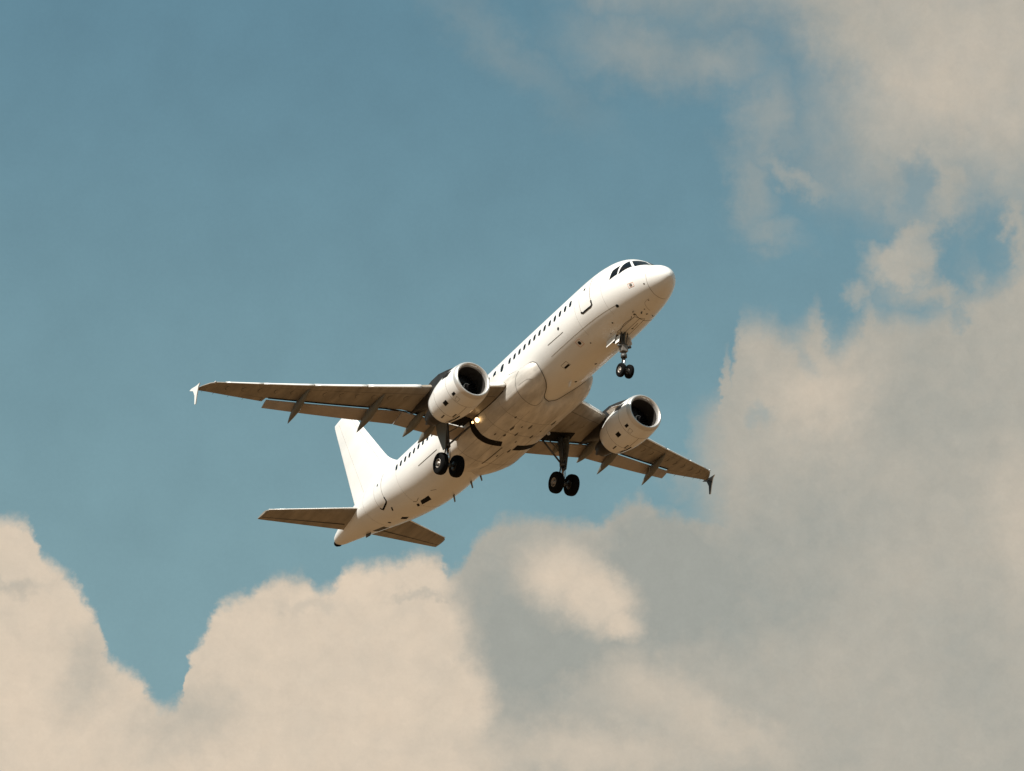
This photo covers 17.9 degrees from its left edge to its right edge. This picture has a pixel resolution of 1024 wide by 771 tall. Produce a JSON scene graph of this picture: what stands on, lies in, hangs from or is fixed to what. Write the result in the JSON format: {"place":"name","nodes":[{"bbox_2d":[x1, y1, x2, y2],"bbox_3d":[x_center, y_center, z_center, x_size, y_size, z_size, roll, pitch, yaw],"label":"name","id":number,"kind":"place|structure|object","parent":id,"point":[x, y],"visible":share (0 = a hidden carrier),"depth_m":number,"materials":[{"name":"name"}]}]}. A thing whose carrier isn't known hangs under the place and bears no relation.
{"place":"outdoors","nodes":[
{"label":"outdoors","id":0,"kind":"place"},
{"bbox_2d":[190,259,714,546],"bbox_3d":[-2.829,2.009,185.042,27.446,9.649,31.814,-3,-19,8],"label":"airliner","id":1,"kind":"object","parent":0,"point":[526,395],"visible":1,"depth_m":179.31,"materials":[{"name":"white paint"}]},
{"bbox_2d":[0,0,1023,770],"label":"sky","id":2,"kind":"structure","parent":0,"point":[193,192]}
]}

